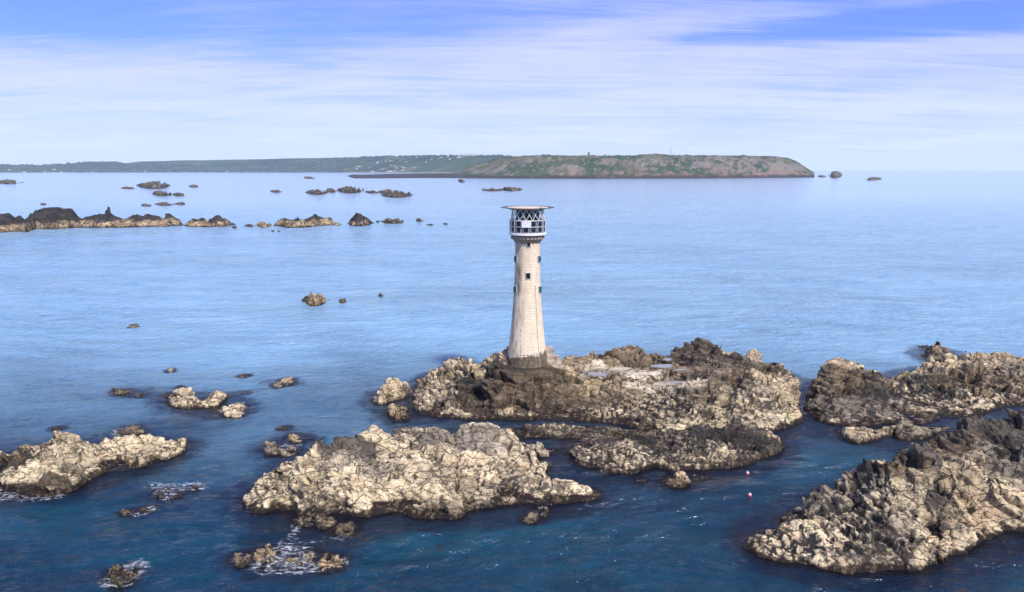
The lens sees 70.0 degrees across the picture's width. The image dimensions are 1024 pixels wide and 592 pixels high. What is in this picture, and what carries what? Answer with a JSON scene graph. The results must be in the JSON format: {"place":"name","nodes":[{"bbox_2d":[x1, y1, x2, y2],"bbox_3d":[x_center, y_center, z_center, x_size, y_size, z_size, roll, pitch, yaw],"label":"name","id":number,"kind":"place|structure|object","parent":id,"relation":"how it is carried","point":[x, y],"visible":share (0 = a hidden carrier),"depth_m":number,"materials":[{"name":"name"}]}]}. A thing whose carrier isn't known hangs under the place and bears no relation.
{"place":"outdoors","nodes":[
{"label":"outdoors","id":0,"kind":"place"},
{"bbox_2d":[0,156,510,172],"bbox_3d":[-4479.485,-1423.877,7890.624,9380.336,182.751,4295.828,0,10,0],"label":"coast hills","id":1,"kind":"structure","parent":0,"point":[443,164],"depth_m":8410.15,"materials":[{"name":"green plant"}]},
{"bbox_2d":[0,154,510,171],"bbox_3d":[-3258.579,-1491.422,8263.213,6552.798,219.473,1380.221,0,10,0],"label":"woodland","id":2,"kind":"object","parent":1,"relation":"on","point":[173,167],"visible":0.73,"depth_m":8342.37,"materials":[{"name":"green plant"}]},
{"bbox_2d":[347,173,465,177],"bbox_3d":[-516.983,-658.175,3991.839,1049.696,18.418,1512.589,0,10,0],"label":"tidal flats","id":3,"kind":"structure","parent":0,"point":[427,175],"depth_m":3461.58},
{"bbox_2d":[0,170,1023,591],"bbox_3d":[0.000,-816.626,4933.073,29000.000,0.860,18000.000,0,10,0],"label":"sea","id":4,"kind":"structure","parent":0,"point":[888,274],"depth_m":206.66,"materials":[{"name":"liquid"}]},
{"bbox_2d":[0,179,22,183],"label":"distant rock","id":5,"kind":"object","parent":4,"relation":"in","point":[6,181],"visible":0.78,"depth_m":2157.61,"materials":[{"name":"stone"}]},
{"bbox_2d":[50,426,65,430],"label":"rock outcrop","id":6,"kind":"object","parent":4,"relation":"in","point":[57,428],"visible":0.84,"depth_m":130.66,"materials":[{"name":"stone"}]},
{"bbox_2d":[0,430,119,496],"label":"rock outcrop","id":7,"kind":"object","parent":4,"relation":"in","point":[59,462],"visible":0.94,"depth_m":110.39,"materials":[{"name":"beige stone"}]},
{"bbox_2d":[0,207,182,232],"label":"rock reef","id":8,"kind":"object","parent":4,"relation":"in","point":[53,218],"visible":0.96,"depth_m":569.31},
{"bbox_2d":[106,562,137,587],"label":"rock outcrop","id":9,"kind":"object","parent":4,"relation":"in","point":[116,571],"visible":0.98,"depth_m":83.25,"materials":[{"name":"grey stone"}]},
{"bbox_2d":[111,387,133,395],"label":"rock outcrop","id":10,"kind":"object","parent":4,"relation":"in","point":[119,391],"visible":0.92,"depth_m":151.22,"materials":[{"name":"grey stone"}]},
{"bbox_2d":[123,323,138,327],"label":"rock outcrop","id":11,"kind":"object","parent":4,"relation":"in","point":[133,325],"visible":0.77,"depth_m":213.45,"materials":[{"name":"grey stone"}]},
{"bbox_2d":[117,425,145,434],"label":"rock outcrop","id":12,"kind":"object","parent":4,"relation":"in","point":[134,429],"visible":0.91,"depth_m":128.91,"materials":[{"name":"grey stone"}]},
{"bbox_2d":[118,508,147,514],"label":"rock outcrop","id":13,"kind":"object","parent":4,"relation":"in","point":[124,511],"visible":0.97,"depth_m":98.76,"materials":[{"name":"brown stone"}]},
{"bbox_2d":[100,434,186,468],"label":"rock outcrop","id":14,"kind":"object","parent":4,"relation":"in","point":[133,451],"visible":0.94,"depth_m":116.91,"materials":[{"name":"beige stone"}]},
{"bbox_2d":[136,181,169,188],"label":"distant rock","id":15,"kind":"object","parent":4,"relation":"in","point":[153,185],"visible":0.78,"depth_m":1668.02,"materials":[{"name":"stone"}]},
{"bbox_2d":[152,190,171,195],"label":"distant rock","id":16,"kind":"object","parent":4,"relation":"in","point":[159,193],"visible":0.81,"depth_m":1232.11,"materials":[{"name":"grey stone"}]},
{"bbox_2d":[155,202,173,205],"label":"distant rock","id":17,"kind":"object","parent":4,"relation":"in","point":[164,204],"visible":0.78,"depth_m":909.12,"materials":[{"name":"grey stone"}]},
{"bbox_2d":[156,487,182,498],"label":"rock outcrop","id":18,"kind":"object","parent":4,"relation":"in","point":[159,494],"visible":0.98,"depth_m":103.81,"materials":[{"name":"grey stone"}]},
{"bbox_2d":[173,192,183,195],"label":"distant rock","id":19,"kind":"object","parent":4,"relation":"in","point":[178,194],"visible":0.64,"depth_m":1219.70,"materials":[{"name":"grey stone"}]},
{"bbox_2d":[166,387,228,408],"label":"rock outcrop","id":20,"kind":"object","parent":4,"relation":"in","point":[183,398],"visible":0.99,"depth_m":143.30,"materials":[{"name":"beige stone"}]},
{"bbox_2d":[183,215,235,226],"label":"rock reef","id":21,"kind":"object","parent":4,"relation":"in","point":[217,221],"visible":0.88,"depth_m":580.34},
{"bbox_2d":[217,402,246,417],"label":"rock outcrop","id":22,"kind":"object","parent":4,"relation":"in","point":[236,410],"visible":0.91,"depth_m":139.00,"materials":[{"name":"beige stone"}]},
{"bbox_2d":[233,552,250,567],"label":"rock outcrop","id":23,"kind":"object","parent":4,"relation":"in","point":[239,561],"visible":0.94,"depth_m":86.40,"materials":[{"name":"grey stone"}]},
{"bbox_2d":[238,373,253,376],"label":"rock outcrop","id":24,"kind":"object","parent":4,"relation":"in","point":[243,375],"visible":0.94,"depth_m":163.89,"materials":[{"name":"grey stone"}]},
{"bbox_2d":[255,221,271,227],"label":"distant rock","id":25,"kind":"object","parent":4,"relation":"in","point":[262,224],"visible":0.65,"depth_m":578.73,"materials":[{"name":"grey stone"}]},
{"bbox_2d":[252,543,275,565],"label":"rock outcrop","id":26,"kind":"object","parent":4,"relation":"in","point":[260,555],"visible":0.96,"depth_m":87.06,"materials":[{"name":"beige stone"}]},
{"bbox_2d":[264,441,281,455],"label":"rock outcrop","id":27,"kind":"object","parent":4,"relation":"in","point":[271,449],"visible":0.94,"depth_m":120.25,"materials":[{"name":"beige stone"}]},
{"bbox_2d":[274,381,281,387],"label":"rock outcrop","id":28,"kind":"object","parent":4,"relation":"in","point":[276,385],"visible":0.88,"depth_m":156.15,"materials":[{"name":"grey stone"}]},
{"bbox_2d":[281,377,292,385],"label":"rock outcrop","id":29,"kind":"object","parent":4,"relation":"in","point":[285,380],"visible":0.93,"depth_m":159.46,"materials":[{"name":"beige stone"}]},
{"bbox_2d":[278,446,299,456],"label":"rock outcrop","id":30,"kind":"object","parent":4,"relation":"in","point":[286,452],"visible":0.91,"depth_m":119.34,"materials":[{"name":"grey stone"}]},
{"bbox_2d":[282,557,302,566],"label":"rock outcrop","id":31,"kind":"object","parent":4,"relation":"in","point":[291,560],"visible":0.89,"depth_m":86.16,"materials":[{"name":"grey stone"}]},
{"bbox_2d":[288,434,301,441],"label":"rock outcrop","id":32,"kind":"object","parent":4,"relation":"in","point":[293,437],"visible":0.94,"depth_m":125.07,"materials":[{"name":"beige stone"}]},
{"bbox_2d":[293,516,313,526],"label":"rock outcrop","id":33,"kind":"object","parent":4,"relation":"in","point":[301,520],"visible":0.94,"depth_m":96.07,"materials":[{"name":"beige stone"}]},
{"bbox_2d":[273,214,339,227],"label":"rock reef","id":34,"kind":"object","parent":4,"relation":"in","point":[314,220],"visible":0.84,"depth_m":580.69},
{"bbox_2d":[302,551,315,562],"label":"rock outcrop","id":35,"kind":"object","parent":4,"relation":"in","point":[307,558],"visible":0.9,"depth_m":87.14,"materials":[{"name":"beige stone"}]},
{"bbox_2d":[301,292,328,305],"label":"rock outcrop","id":36,"kind":"object","parent":4,"relation":"in","point":[317,299],"visible":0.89,"depth_m":248.61,"materials":[{"name":"brown stone"}]},
{"bbox_2d":[305,189,327,194],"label":"distant rock","id":37,"kind":"object","parent":4,"relation":"in","point":[316,192],"visible":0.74,"depth_m":1279.52,"materials":[{"name":"grey stone"}]},
{"bbox_2d":[314,515,337,529],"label":"rock outcrop","id":38,"kind":"object","parent":4,"relation":"in","point":[323,522],"visible":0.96,"depth_m":95.37,"materials":[{"name":"beige stone"}]},
{"bbox_2d":[317,553,344,571],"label":"rock outcrop","id":39,"kind":"object","parent":4,"relation":"in","point":[327,560],"visible":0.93,"depth_m":85.79,"materials":[{"name":"beige stone"}]},
{"bbox_2d":[326,188,336,192],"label":"distant rock","id":40,"kind":"object","parent":4,"relation":"in","point":[330,190],"visible":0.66,"depth_m":1414.01,"materials":[{"name":"stone"}]},
{"bbox_2d":[339,298,345,303],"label":"rock outcrop","id":41,"kind":"object","parent":4,"relation":"in","point":[342,300],"visible":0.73,"depth_m":253.17,"materials":[{"name":"stone"}]},
{"bbox_2d":[334,521,356,535],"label":"rock outcrop","id":42,"kind":"object","parent":4,"relation":"in","point":[340,528],"visible":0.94,"depth_m":93.88,"materials":[{"name":"beige stone"}]},
{"bbox_2d":[337,186,364,193],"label":"distant rock","id":43,"kind":"object","parent":4,"relation":"in","point":[349,190],"visible":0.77,"depth_m":1361.59,"materials":[{"name":"stone"}]},
{"bbox_2d":[348,213,373,225],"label":"rock reef","id":44,"kind":"object","parent":4,"relation":"in","point":[357,219],"visible":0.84,"depth_m":587.71},
{"bbox_2d":[365,190,380,193],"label":"distant rock","id":45,"kind":"object","parent":4,"relation":"in","point":[373,192],"visible":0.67,"depth_m":1353.12,"materials":[{"name":"grey stone"}]},
{"bbox_2d":[378,189,396,192],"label":"distant rock","id":46,"kind":"object","parent":4,"relation":"in","point":[385,191],"visible":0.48,"depth_m":1332.71,"materials":[{"name":"grey stone"}]},
{"bbox_2d":[380,218,403,223],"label":"distant rock","id":47,"kind":"object","parent":4,"relation":"in","point":[391,221],"visible":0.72,"depth_m":614.30,"materials":[{"name":"grey stone"}]},
{"bbox_2d":[372,377,412,404],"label":"rock outcrop","id":48,"kind":"object","parent":4,"relation":"in","point":[393,389],"visible":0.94,"depth_m":147.28,"materials":[{"name":"beige stone"}]},
{"bbox_2d":[381,191,411,197],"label":"distant rock","id":49,"kind":"object","parent":4,"relation":"in","point":[398,194],"visible":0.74,"depth_m":1161.18,"materials":[{"name":"grey stone"}]},
{"bbox_2d":[387,403,409,422],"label":"rock outcrop","id":50,"kind":"object","parent":4,"relation":"in","point":[397,412],"visible":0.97,"depth_m":137.34,"materials":[{"name":"beige stone"}]},
{"bbox_2d":[411,401,419,410],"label":"rock outcrop","id":51,"kind":"object","parent":4,"relation":"in","point":[415,406],"visible":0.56,"depth_m":140.42,"materials":[{"name":"grey stone"}]},
{"bbox_2d":[241,422,600,519],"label":"rock islet","id":52,"kind":"object","parent":4,"relation":"in","point":[413,472],"visible":0.99,"depth_m":104.45,"materials":[{"name":"beige stone"}]},
{"bbox_2d":[481,188,503,190],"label":"distant rock","id":53,"kind":"object","parent":4,"relation":"in","point":[490,189],"visible":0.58,"depth_m":1478.53,"materials":[{"name":"stone"}]},
{"bbox_2d":[502,186,521,190],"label":"distant rock","id":54,"kind":"object","parent":4,"relation":"in","point":[511,188],"visible":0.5,"depth_m":1481.28,"materials":[{"name":"stone"}]},
{"bbox_2d":[521,512,538,523],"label":"rock outcrop","id":55,"kind":"object","parent":4,"relation":"in","point":[531,517],"visible":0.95,"depth_m":96.57,"materials":[{"name":"beige stone"}]},
{"bbox_2d":[521,442,553,456],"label":"rock outcrop","id":56,"kind":"object","parent":4,"relation":"in","point":[539,449],"visible":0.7,"depth_m":118.42,"materials":[{"name":"beige stone"}]},
{"bbox_2d":[537,506,547,516],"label":"rock outcrop","id":57,"kind":"object","parent":4,"relation":"in","point":[543,514],"visible":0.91,"depth_m":98.80,"materials":[{"name":"stone"}]},
{"bbox_2d":[411,337,803,431],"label":"rock islet","id":58,"kind":"object","parent":4,"relation":"in","point":[719,388],"visible":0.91,"depth_m":142.65,"materials":[{"name":"grey stone"}]},
{"bbox_2d":[501,206,554,367],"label":"lighthouse","id":59,"kind":"object","parent":58,"relation":"on","point":[527,345],"visible":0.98,"depth_m":146.84,"materials":[{"name":"stone"}]},
{"bbox_2d":[526,273,530,278],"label":"window","id":60,"kind":"structure","parent":59,"relation":"in","point":[528,275],"depth_m":145.80,"materials":[{"name":"black glass"}]},
{"bbox_2d":[546,346,563,368],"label":"concrete steps","id":61,"kind":"structure","parent":58,"relation":"on","point":[552,358],"depth_m":152.84,"materials":[{"name":"beige concrete"}]},
{"bbox_2d":[588,372,608,375],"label":"tide pool","id":62,"kind":"structure","parent":58,"relation":"on","point":[597,374],"depth_m":151.94,"materials":[{"name":"liquid"}]},
{"bbox_2d":[650,364,672,367],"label":"tide pool","id":63,"kind":"structure","parent":58,"relation":"on","point":[664,365],"depth_m":156.97,"materials":[{"name":"liquid"}]},
{"bbox_2d":[666,381,684,382],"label":"tide pool","id":64,"kind":"structure","parent":58,"relation":"on","point":[674,381],"depth_m":147.29,"materials":[{"name":"liquid"}]},
{"bbox_2d":[506,416,786,473],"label":"rock shelf","id":65,"kind":"object","parent":4,"relation":"in","point":[734,443],"visible":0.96,"depth_m":119.26,"materials":[{"name":"grey stone"}]},
{"bbox_2d":[665,471,689,488],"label":"rock outcrop","id":66,"kind":"object","parent":4,"relation":"in","point":[679,479],"visible":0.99,"depth_m":108.12,"materials":[{"name":"beige stone"}]},
{"bbox_2d":[828,171,841,177],"bbox_3d":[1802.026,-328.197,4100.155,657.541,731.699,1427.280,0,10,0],"label":"distant rock","id":67,"kind":"object","parent":4,"relation":"in","point":[835,174],"visible":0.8,"depth_m":3691.77,"materials":[{"name":"stone"}]},
{"bbox_2d":[836,425,895,443],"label":"rock outcrop","id":68,"kind":"object","parent":4,"relation":"in","point":[859,435],"visible":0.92,"depth_m":126.30,"materials":[{"name":"beige stone"}]},
{"bbox_2d":[867,177,881,179],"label":"distant rock","id":69,"kind":"object","parent":4,"relation":"in","point":[874,178],"visible":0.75,"depth_m":2864.93,"materials":[{"name":"stone"}]},
{"bbox_2d":[742,407,1023,573],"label":"rock islet","id":70,"kind":"object","parent":4,"relation":"in","point":[936,497],"visible":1,"depth_m":92.94,"materials":[{"name":"beige stone"}]},
{"bbox_2d":[803,351,1023,425],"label":"rock islet","id":71,"kind":"object","parent":4,"relation":"in","point":[842,391],"visible":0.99,"depth_m":144.92,"materials":[{"name":"grey stone"}]},
{"bbox_2d":[894,417,950,440],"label":"rock outcrop","id":72,"kind":"object","parent":4,"relation":"in","point":[907,429],"visible":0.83,"depth_m":127.17,"materials":[{"name":"beige stone"}]},
{"bbox_2d":[919,341,966,361],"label":"rock outcrop","id":73,"kind":"object","parent":4,"relation":"in","point":[936,351],"visible":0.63,"depth_m":180.59,"materials":[{"name":"grey stone"}]},
{"bbox_2d":[0,0,1023,169],"label":"sky","id":74,"kind":"structure","parent":0,"point":[815,84],"materials":[{"name":"blue"}]},
{"bbox_2d":[443,153,814,178],"bbox_3d":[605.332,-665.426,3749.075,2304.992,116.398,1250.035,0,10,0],"label":"headland","id":75,"kind":"structure","parent":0,"point":[641,166],"depth_m":3345.20,"materials":[{"name":"green plant"}]},
{"bbox_2d":[474,154,771,175],"bbox_3d":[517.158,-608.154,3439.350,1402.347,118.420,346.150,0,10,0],"label":"scrub","id":76,"kind":"object","parent":75,"relation":"on","point":[633,159],"visible":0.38,"depth_m":3362.78,"materials":[{"name":"green plant"}]}
]}

